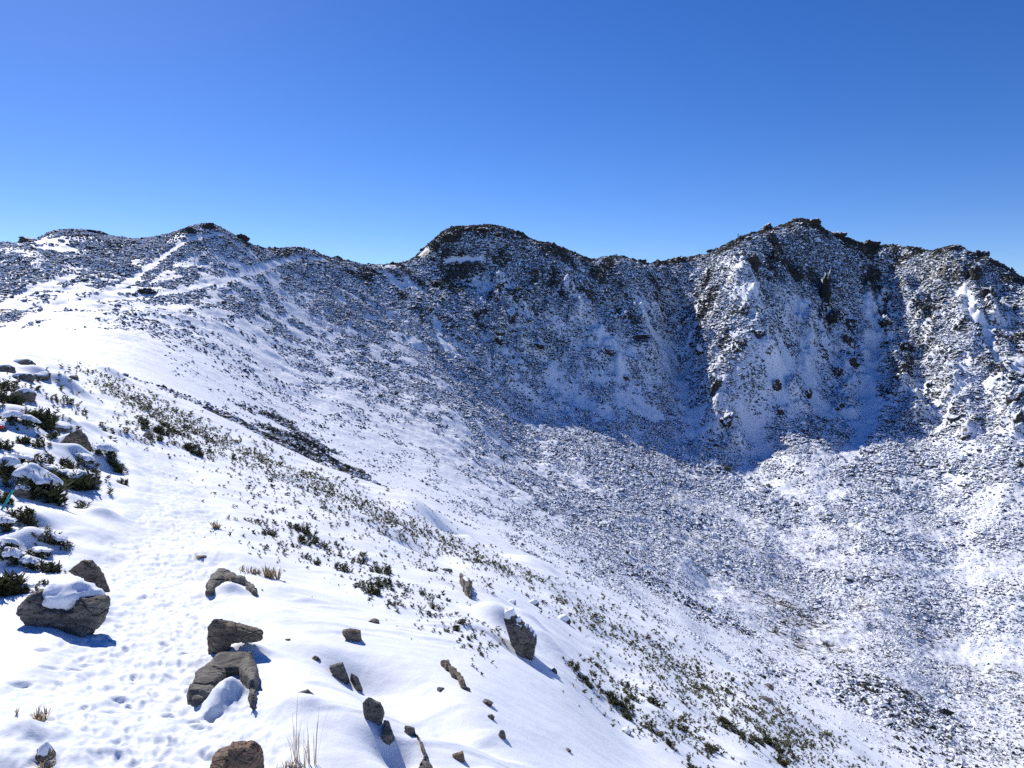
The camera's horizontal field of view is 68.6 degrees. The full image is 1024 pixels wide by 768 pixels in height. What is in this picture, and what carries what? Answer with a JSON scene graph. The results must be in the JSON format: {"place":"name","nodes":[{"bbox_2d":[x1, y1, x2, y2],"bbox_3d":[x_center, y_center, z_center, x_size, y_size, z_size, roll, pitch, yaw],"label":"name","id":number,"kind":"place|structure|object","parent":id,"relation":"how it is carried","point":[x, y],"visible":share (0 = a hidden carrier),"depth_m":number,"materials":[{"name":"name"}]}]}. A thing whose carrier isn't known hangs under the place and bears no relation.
{"place":"outdoors","nodes":[
{"label":"outdoors","id":0,"kind":"place"},
{"bbox_2d":[0,366,302,767],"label":"path","id":1,"kind":"structure","parent":0,"point":[112,689],"depth_m":7.12,"materials":[{"name":"snow"}]},
{"bbox_2d":[27,702,54,721],"bbox_3d":[-3.455,2.437,5.512,0.253,0.104,0.268,0,4,0],"label":"grass tuft","id":2,"kind":"object","parent":1,"relation":"on","point":[40,716],"visible":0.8,"depth_m":5.52,"materials":[{"name":"plant"}]},
{"bbox_2d":[27,755,57,767],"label":"grass tuft","id":3,"kind":"object","parent":1,"relation":"on","point":[49,765],"visible":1,"depth_m":4.79,"materials":[{"name":"plant"}]},
{"bbox_2d":[35,741,55,763],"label":"rock","id":4,"kind":"object","parent":1,"relation":"on","point":[45,750],"visible":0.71,"depth_m":4.87,"materials":[{"name":"white"}]},
{"bbox_2d":[16,578,110,636],"bbox_3d":[-4.736,2.401,8.053,0.885,0.619,0.609,0,4,0],"label":"rock","id":5,"kind":"object","parent":1,"relation":"on","point":[78,607],"visible":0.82,"depth_m":7.82,"materials":[{"name":"white"}]},
{"bbox_2d":[68,559,109,592],"bbox_3d":[-5.579,2.599,9.898,0.510,0.543,0.299,0,4,0],"label":"rock","id":6,"kind":"object","parent":1,"relation":"on","point":[90,571],"visible":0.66,"depth_m":9.83,"materials":[{"name":"stone"}]},
{"bbox_2d":[186,651,258,709],"bbox_3d":[-2.537,2.732,6.637,0.573,0.576,1.649,-1,4,-17],"label":"rock","id":7,"kind":"object","parent":1,"relation":"on","point":[214,671],"visible":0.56,"depth_m":6.68,"materials":[{"name":"stone"}]},
{"bbox_2d":[205,568,257,595],"bbox_3d":[-4.125,2.957,10.961,0.672,0.660,2.188,-2,4,-23],"label":"rock","id":8,"kind":"object","parent":1,"relation":"on","point":[219,576],"visible":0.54,"depth_m":10.59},
{"bbox_2d":[207,619,262,653],"bbox_3d":[-2.812,2.636,7.628,0.548,0.494,0.200,0,4,0],"label":"rock","id":9,"kind":"object","parent":1,"relation":"on","point":[223,635],"visible":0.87,"depth_m":7.56,"materials":[{"name":"stone"}]},
{"bbox_2d":[276,757,303,767],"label":"grass tuft","id":10,"kind":"object","parent":1,"relation":"on","point":[291,765],"visible":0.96,"depth_m":5.11,"materials":[{"name":"plant"}]},
{"bbox_2d":[0,232,481,331],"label":"path","id":11,"kind":"structure","parent":0,"point":[111,292],"depth_m":182.73,"materials":[{"name":"snow"}]},
{"bbox_2d":[0,228,644,614],"bbox_3d":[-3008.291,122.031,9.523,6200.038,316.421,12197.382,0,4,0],"label":"mountain","id":12,"kind":"structure","parent":0,"point":[136,353],"depth_m":139.93,"materials":[{"name":"snow"}]},
{"bbox_2d":[18,236,35,241],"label":"crag","id":13,"kind":"structure","parent":12,"relation":"on","point":[24,239],"depth_m":208.06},
{"bbox_2d":[137,287,157,294],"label":"crag","id":14,"kind":"structure","parent":12,"relation":"on","point":[144,290],"depth_m":173.68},
{"bbox_2d":[184,398,387,487],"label":"dark heath","id":15,"kind":"object","parent":12,"relation":"on","point":[296,436],"visible":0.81,"depth_m":87.07,"materials":[{"name":"plant"}]},
{"bbox_2d":[0,222,671,625],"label":"heath","id":16,"kind":"object","parent":12,"relation":"on","point":[120,264],"visible":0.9,"depth_m":196.15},
{"bbox_2d":[0,347,917,767],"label":"snow slope","id":17,"kind":"structure","parent":0,"point":[394,659],"depth_m":13.23,"materials":[{"name":"snow"}]},
{"bbox_2d":[0,490,15,504],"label":"dwarf pine","id":18,"kind":"object","parent":17,"relation":"on","point":[3,498],"visible":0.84,"depth_m":12.77,"materials":[{"name":"green plant"}]},
{"bbox_2d":[0,364,15,372],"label":"rock","id":19,"kind":"object","parent":17,"relation":"on","point":[8,368],"visible":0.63,"depth_m":34.68,"materials":[{"name":"white"}]},
{"bbox_2d":[0,437,17,450],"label":"dwarf pine","id":20,"kind":"object","parent":17,"relation":"on","point":[6,445],"visible":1,"depth_m":17.24,"materials":[{"name":"green plant"}]},
{"bbox_2d":[0,381,17,391],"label":"dwarf pine","id":21,"kind":"object","parent":17,"relation":"on","point":[4,384],"visible":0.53,"depth_m":29.23,"materials":[{"name":"green plant"}]},
{"bbox_2d":[0,515,22,532],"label":"dwarf pine","id":22,"kind":"object","parent":17,"relation":"on","point":[7,524],"visible":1,"depth_m":11.57,"materials":[{"name":"white plant"}]},
{"bbox_2d":[0,537,24,551],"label":"dwarf pine","id":23,"kind":"object","parent":17,"relation":"on","point":[14,542],"visible":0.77,"depth_m":10.30,"materials":[{"name":"white plant"}]},
{"bbox_2d":[0,410,24,425],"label":"dwarf pine","id":24,"kind":"object","parent":17,"relation":"on","point":[10,415],"visible":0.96,"depth_m":21.05,"materials":[{"name":"white plant"}]},
{"bbox_2d":[0,455,26,481],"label":"dwarf pine","id":25,"kind":"object","parent":17,"relation":"on","point":[8,463],"visible":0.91,"depth_m":14.26,"materials":[{"name":"white plant"}]},
{"bbox_2d":[0,390,26,406],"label":"dwarf pine","id":26,"kind":"object","parent":17,"relation":"on","point":[14,399],"visible":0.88,"depth_m":24.27,"materials":[{"name":"green plant"}]},
{"bbox_2d":[0,545,28,565],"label":"dwarf pine","id":27,"kind":"object","parent":17,"relation":"on","point":[12,553],"visible":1,"depth_m":10.12,"materials":[{"name":"white plant"}]},
{"bbox_2d":[0,568,31,596],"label":"dwarf pine","id":28,"kind":"object","parent":17,"relation":"on","point":[9,583],"visible":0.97,"depth_m":8.86,"materials":[{"name":"green plant"}]},
{"bbox_2d":[13,435,29,444],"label":"dwarf pine","id":29,"kind":"object","parent":17,"relation":"on","point":[21,441],"visible":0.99,"depth_m":18.64,"materials":[{"name":"green plant"}]},
{"bbox_2d":[12,484,33,498],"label":"rock","id":30,"kind":"object","parent":17,"relation":"on","point":[21,493],"visible":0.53,"depth_m":13.70,"materials":[{"name":"white"}]},
{"bbox_2d":[12,372,34,382],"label":"rock","id":31,"kind":"object","parent":17,"relation":"on","point":[26,376],"visible":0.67,"depth_m":31.87,"materials":[{"name":"white"}]},
{"bbox_2d":[13,357,35,364],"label":"rock","id":32,"kind":"object","parent":17,"relation":"on","point":[23,360],"visible":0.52,"depth_m":40.95,"materials":[{"name":"white"}]},
{"bbox_2d":[13,388,36,401],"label":"rock","id":33,"kind":"object","parent":17,"relation":"on","point":[30,394],"visible":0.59,"depth_m":28.01,"materials":[{"name":"white"}]},
{"bbox_2d":[8,452,44,468],"bbox_3d":[-10.743,1.759,16.692,0.995,0.554,0.523,1,4,18],"label":"dwarf pine","id":34,"kind":"object","parent":17,"relation":"on","point":[23,458],"visible":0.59,"depth_m":16.65,"materials":[{"name":"white plant"}]},
{"bbox_2d":[11,555,44,571],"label":"dwarf pine","id":35,"kind":"object","parent":17,"relation":"on","point":[31,561],"visible":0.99,"depth_m":10.16,"materials":[{"name":"white plant"}]},
{"bbox_2d":[14,414,41,429],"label":"dwarf pine","id":36,"kind":"object","parent":17,"relation":"on","point":[26,417],"visible":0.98,"depth_m":21.17,"materials":[{"name":"white plant"}]},
{"bbox_2d":[5,504,51,529],"bbox_3d":[-7.935,2.192,12.272,0.912,0.450,0.420,0,4,0],"label":"dwarf pine","id":37,"kind":"object","parent":17,"relation":"on","point":[26,517],"visible":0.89,"depth_m":12.21,"materials":[{"name":"green plant"}]},
{"bbox_2d":[18,582,39,593],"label":"dwarf pine","id":38,"kind":"object","parent":17,"relation":"on","point":[26,586],"visible":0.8,"depth_m":8.94,"materials":[{"name":"white plant"}]},
{"bbox_2d":[24,545,53,558],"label":"dwarf pine","id":39,"kind":"object","parent":17,"relation":"on","point":[38,551],"visible":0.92,"depth_m":11.10,"materials":[{"name":"white plant"}]},
{"bbox_2d":[28,438,51,449],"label":"dwarf pine","id":40,"kind":"object","parent":17,"relation":"on","point":[43,443],"visible":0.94,"depth_m":18.71,"materials":[{"name":"green plant"}]},
{"bbox_2d":[17,405,63,427],"bbox_3d":[-14.103,1.007,22.170,1.222,0.757,0.970,0,4,0],"label":"dwarf pine","id":41,"kind":"object","parent":17,"relation":"on","point":[47,415],"visible":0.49,"depth_m":22.21,"materials":[{"name":"green plant"}]},
{"bbox_2d":[33,371,50,379],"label":"rock","id":42,"kind":"object","parent":17,"relation":"on","point":[44,375],"visible":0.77,"depth_m":36.12,"materials":[{"name":"white"}]},
{"bbox_2d":[0,459,90,508],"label":"dwarf pine","id":43,"kind":"object","parent":17,"relation":"on","point":[40,481],"visible":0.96,"depth_m":14.08,"materials":[{"name":"green plant"}]},
{"bbox_2d":[33,453,57,465],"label":"dwarf pine","id":44,"kind":"object","parent":17,"relation":"on","point":[50,461],"visible":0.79,"depth_m":17.35,"materials":[{"name":"green plant"}]},
{"bbox_2d":[36,529,62,550],"bbox_3d":[-7.074,2.389,11.513,0.365,0.334,0.288,0,4,0],"label":"dwarf pine","id":45,"kind":"object","parent":17,"relation":"on","point":[49,538],"visible":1,"depth_m":11.49,"materials":[{"name":"green plant"}]},
{"bbox_2d":[38,420,60,435],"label":"dwarf pine","id":46,"kind":"object","parent":17,"relation":"on","point":[44,424],"visible":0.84,"depth_m":22.02,"materials":[{"name":"green plant"}]},
{"bbox_2d":[31,529,74,550],"bbox_3d":[-7.095,2.407,11.601,0.612,0.358,0.412,-2,4,-26],"label":"dwarf pine","id":47,"kind":"object","parent":17,"relation":"on","point":[59,538],"visible":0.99,"depth_m":11.61,"materials":[{"name":"white plant"}]},
{"bbox_2d":[40,560,66,573],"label":"dwarf pine","id":48,"kind":"object","parent":17,"relation":"on","point":[49,566],"visible":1,"depth_m":10.23,"materials":[{"name":"green plant"}]},
{"bbox_2d":[39,463,67,471],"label":"dwarf pine","id":49,"kind":"object","parent":17,"relation":"on","point":[49,466],"visible":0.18,"depth_m":16.53,"materials":[{"name":"white plant"}]},
{"bbox_2d":[55,421,72,431],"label":"rock","id":50,"kind":"object","parent":17,"relation":"on","point":[63,426],"visible":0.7,"depth_m":22.81,"materials":[{"name":"white"}]},
{"bbox_2d":[48,393,86,409],"bbox_3d":[-17.989,0.698,30.722,1.563,0.732,1.243,0,4,0],"label":"dwarf pine","id":51,"kind":"object","parent":17,"relation":"on","point":[70,400],"visible":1,"depth_m":30.43,"materials":[{"name":"green plant"}]},
{"bbox_2d":[58,456,76,468],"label":"dwarf pine","id":52,"kind":"object","parent":17,"relation":"on","point":[68,463],"visible":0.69,"depth_m":17.71,"materials":[{"name":"green plant"}]},
{"bbox_2d":[60,429,94,451],"bbox_3d":[-11.947,1.689,20.537,0.990,0.881,0.463,0,4,0],"label":"rock","id":53,"kind":"object","parent":17,"relation":"on","point":[79,437],"visible":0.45,"depth_m":20.43,"materials":[{"name":"stone"}]},
{"bbox_2d":[49,465,113,494],"bbox_3d":[-9.322,2.076,16.161,1.354,0.680,1.202,3,5,36],"label":"dwarf pine","id":54,"kind":"object","parent":17,"relation":"on","point":[83,481],"visible":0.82,"depth_m":15.95,"materials":[{"name":"green plant"}]},
{"bbox_2d":[72,449,99,468],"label":"dwarf pine","id":55,"kind":"object","parent":17,"relation":"on","point":[85,457],"visible":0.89,"depth_m":19.18,"materials":[{"name":"white plant"}]},
{"bbox_2d":[80,468,111,483],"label":"dwarf pine","id":56,"kind":"object","parent":17,"relation":"on","point":[106,477],"visible":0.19,"depth_m":17.54,"materials":[{"name":"green plant"}]},
{"bbox_2d":[87,442,119,462],"bbox_3d":[-10.950,1.854,20.096,0.915,0.607,0.670,0,4,0],"label":"dwarf pine","id":57,"kind":"object","parent":17,"relation":"on","point":[106,448],"visible":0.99,"depth_m":20.04,"materials":[{"name":"white plant"}]},
{"bbox_2d":[108,459,128,473],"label":"dwarf pine","id":58,"kind":"object","parent":17,"relation":"on","point":[119,468],"visible":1,"depth_m":19.83,"materials":[{"name":"green plant"}]},
{"bbox_2d":[210,740,263,767],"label":"rock","id":59,"kind":"object","parent":17,"relation":"on","point":[242,754],"visible":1,"depth_m":4.85,"materials":[{"name":"stone"}]},
{"bbox_2d":[235,565,261,574],"bbox_3d":[-4.224,2.984,12.049,0.538,0.159,0.328,0,4,0],"label":"grass tuft","id":60,"kind":"object","parent":17,"relation":"on","point":[258,572],"visible":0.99,"depth_m":12.05,"materials":[{"name":"plant"}]},
{"bbox_2d":[257,563,284,579],"bbox_3d":[-3.847,3.017,12.016,0.512,0.281,0.470,3,5,40],"label":"grass tuft","id":61,"kind":"object","parent":17,"relation":"on","point":[269,574],"visible":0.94,"depth_m":12.01,"materials":[{"name":"plant"}]},
{"bbox_2d":[297,535,315,546],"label":"dwarf pine","id":62,"kind":"object","parent":17,"relation":"on","point":[303,537],"visible":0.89,"depth_m":17.02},
{"bbox_2d":[295,523,318,535],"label":"dwarf pine","id":63,"kind":"object","parent":17,"relation":"on","point":[315,532],"visible":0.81,"depth_m":18.45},
{"bbox_2d":[288,695,329,767],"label":"grass tuft","id":64,"kind":"object","parent":17,"relation":"on","point":[297,754],"visible":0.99,"depth_m":5.13,"materials":[{"name":"plant"}]},
{"bbox_2d":[306,535,328,548],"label":"dwarf pine","id":65,"kind":"object","parent":17,"relation":"on","point":[322,543],"visible":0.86,"depth_m":17.54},
{"bbox_2d":[329,662,349,684],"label":"rock","id":66,"kind":"object","parent":17,"relation":"on","point":[338,671],"visible":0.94,"depth_m":7.64,"materials":[{"name":"stone"}]},
{"bbox_2d":[331,561,353,572],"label":"dwarf pine","id":67,"kind":"object","parent":17,"relation":"on","point":[344,567],"visible":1,"depth_m":13.88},
{"bbox_2d":[342,628,361,641],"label":"rock","id":68,"kind":"object","parent":17,"relation":"on","point":[351,634],"visible":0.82,"depth_m":8.61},
{"bbox_2d":[350,673,362,692],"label":"rock","id":69,"kind":"object","parent":17,"relation":"on","point":[355,681],"visible":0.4,"depth_m":7.68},
{"bbox_2d":[352,580,374,588],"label":"dwarf pine","id":70,"kind":"object","parent":17,"relation":"on","point":[363,585],"visible":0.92,"depth_m":12.66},
{"bbox_2d":[363,587,381,595],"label":"dwarf pine","id":71,"kind":"object","parent":17,"relation":"on","point":[377,591],"visible":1,"depth_m":12.21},
{"bbox_2d":[362,697,384,725],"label":"rock","id":72,"kind":"object","parent":17,"relation":"on","point":[373,710],"visible":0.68,"depth_m":5.89,"materials":[{"name":"stone"}]},
{"bbox_2d":[382,720,394,744],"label":"rock","id":73,"kind":"object","parent":17,"relation":"on","point":[388,737],"visible":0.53,"depth_m":5.79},
{"bbox_2d":[404,725,432,767],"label":"rock","id":74,"kind":"object","parent":17,"relation":"on","point":[410,731],"visible":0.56,"depth_m":5.78,"materials":[{"name":"stone"}]},
{"bbox_2d":[0,361,903,767],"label":"shrubs","id":75,"kind":"object","parent":17,"relation":"on","point":[420,561],"visible":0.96,"depth_m":30.89,"materials":[{"name":"plant"}]},
{"bbox_2d":[440,659,466,688],"bbox_3d":[-0.641,3.281,8.230,0.151,0.419,0.951,-1,4,-20],"label":"rock","id":76,"kind":"object","parent":17,"relation":"on","point":[452,670],"visible":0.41,"depth_m":8.12,"materials":[{"name":"stone"}]},
{"bbox_2d":[452,751,464,762],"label":"rock","id":77,"kind":"object","parent":17,"relation":"on","point":[459,756],"visible":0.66,"depth_m":5.84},
{"bbox_2d":[459,573,472,598],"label":"rock","id":78,"kind":"object","parent":17,"relation":"on","point":[465,582],"visible":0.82,"depth_m":17.01,"materials":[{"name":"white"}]},
{"bbox_2d":[503,607,536,660],"bbox_3d":[0.130,4.020,11.935,0.538,0.915,0.492,0,4,0],"label":"rock","id":79,"kind":"object","parent":17,"relation":"on","point":[522,635],"visible":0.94,"depth_m":11.78,"materials":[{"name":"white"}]},
{"bbox_2d":[558,614,570,624],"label":"rock","id":80,"kind":"object","parent":17,"relation":"on","point":[564,618],"visible":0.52,"depth_m":24.49,"materials":[{"name":"white"}]},
{"bbox_2d":[567,659,580,671],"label":"dwarf pine","id":81,"kind":"object","parent":17,"relation":"on","point":[576,666],"visible":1,"depth_m":13.55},
{"bbox_2d":[645,694,660,707],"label":"dwarf pine","id":82,"kind":"object","parent":17,"relation":"on","point":[650,699],"visible":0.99,"depth_m":15.67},
{"bbox_2d":[716,714,731,725],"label":"dwarf pine","id":83,"kind":"object","parent":17,"relation":"on","point":[722,719],"visible":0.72,"depth_m":20.05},
{"bbox_2d":[727,726,748,739],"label":"dwarf pine","id":84,"kind":"object","parent":17,"relation":"on","point":[739,733],"visible":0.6,"depth_m":19.46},
{"bbox_2d":[739,732,759,749],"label":"dwarf pine","id":85,"kind":"object","parent":17,"relation":"on","point":[750,739],"visible":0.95,"depth_m":18.93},
{"bbox_2d":[772,754,789,767],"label":"dwarf pine","id":86,"kind":"object","parent":17,"relation":"on","point":[784,763],"visible":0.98,"depth_m":18.88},
{"bbox_2d":[0,0,1023,276],"label":"sky","id":87,"kind":"structure","parent":0,"point":[362,131],"materials":[{"name":"blue"}]},
{"bbox_2d":[388,228,892,755],"bbox_3d":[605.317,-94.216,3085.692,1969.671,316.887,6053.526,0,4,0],"label":"mountain","id":88,"kind":"structure","parent":0,"point":[618,366],"depth_m":239.18,"materials":[{"name":"snow"}]},
{"bbox_2d":[442,233,457,243],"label":"crag","id":89,"kind":"structure","parent":88,"relation":"on","point":[448,237],"depth_m":328.49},
{"bbox_2d":[506,306,515,323],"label":"crag","id":90,"kind":"structure","parent":88,"relation":"on","point":[511,311],"depth_m":290.84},
{"bbox_2d":[605,345,618,355],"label":"crag","id":91,"kind":"structure","parent":88,"relation":"on","point":[610,350],"depth_m":295.21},
{"bbox_2d":[620,310,629,321],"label":"crag","id":92,"kind":"structure","parent":88,"relation":"on","point":[625,315],"depth_m":314.71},
{"bbox_2d":[710,373,721,396],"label":"crag","id":93,"kind":"structure","parent":88,"relation":"on","point":[715,382],"depth_m":280.63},
{"bbox_2d":[719,412,733,427],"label":"crag","id":94,"kind":"structure","parent":88,"relation":"on","point":[726,419],"depth_m":269.95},
{"bbox_2d":[659,221,1023,767],"bbox_3d":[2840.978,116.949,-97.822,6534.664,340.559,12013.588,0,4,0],"label":"mountain","id":95,"kind":"structure","parent":0,"point":[782,365],"depth_m":235.75,"materials":[{"name":"snow"}]},
{"bbox_2d":[0,218,1023,767],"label":"scrub","id":96,"kind":"object","parent":95,"relation":"on","point":[780,236],"visible":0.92,"depth_m":251.29,"materials":[{"name":"plant"}]},
{"bbox_2d":[739,304,749,314],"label":"crag","id":97,"kind":"structure","parent":95,"relation":"on","point":[744,309],"depth_m":303.75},
{"bbox_2d":[747,253,759,273],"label":"crag","id":98,"kind":"structure","parent":95,"relation":"on","point":[754,261],"depth_m":327.19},
{"bbox_2d":[754,329,765,338],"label":"crag","id":99,"kind":"structure","parent":95,"relation":"on","point":[760,333],"depth_m":292.32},
{"bbox_2d":[772,378,781,390],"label":"crag","id":100,"kind":"structure","parent":95,"relation":"on","point":[777,385],"depth_m":280.57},
{"bbox_2d":[819,271,830,305],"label":"crag","id":101,"kind":"structure","parent":95,"relation":"on","point":[825,290],"depth_m":338.51,"materials":[{"name":"stone"}]},
{"bbox_2d":[826,310,837,322],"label":"crag","id":102,"kind":"structure","parent":95,"relation":"on","point":[831,316],"depth_m":330.91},
{"bbox_2d":[832,365,844,377],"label":"crag","id":103,"kind":"structure","parent":95,"relation":"on","point":[838,370],"depth_m":307.49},
{"bbox_2d":[830,231,847,237],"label":"crag","id":104,"kind":"structure","parent":95,"relation":"on","point":[840,234],"depth_m":381.39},
{"bbox_2d":[835,398,844,410],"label":"crag","id":105,"kind":"structure","parent":95,"relation":"on","point":[839,405],"depth_m":286.38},
{"bbox_2d":[847,354,859,367],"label":"crag","id":106,"kind":"structure","parent":95,"relation":"on","point":[852,359],"depth_m":309.50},
{"bbox_2d":[863,239,880,245],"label":"crag","id":107,"kind":"structure","parent":95,"relation":"on","point":[870,242],"depth_m":380.19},
{"bbox_2d":[878,314,891,327],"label":"crag","id":108,"kind":"structure","parent":95,"relation":"on","point":[884,320],"depth_m":324.81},
{"bbox_2d":[897,339,911,349],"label":"crag","id":109,"kind":"structure","parent":95,"relation":"on","point":[905,344],"depth_m":309.94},
{"bbox_2d":[960,431,972,440],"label":"crag","id":110,"kind":"structure","parent":95,"relation":"on","point":[965,435],"depth_m":239.40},
{"bbox_2d":[967,266,982,279],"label":"crag","id":111,"kind":"structure","parent":95,"relation":"on","point":[974,273],"depth_m":315.79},
{"bbox_2d":[1005,383,1023,406],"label":"crag","id":112,"kind":"structure","parent":95,"relation":"on","point":[1016,393],"depth_m":242.59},
{"bbox_2d":[1009,409,1023,423],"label":"crag","id":113,"kind":"structure","parent":95,"relation":"on","point":[1018,417],"depth_m":231.77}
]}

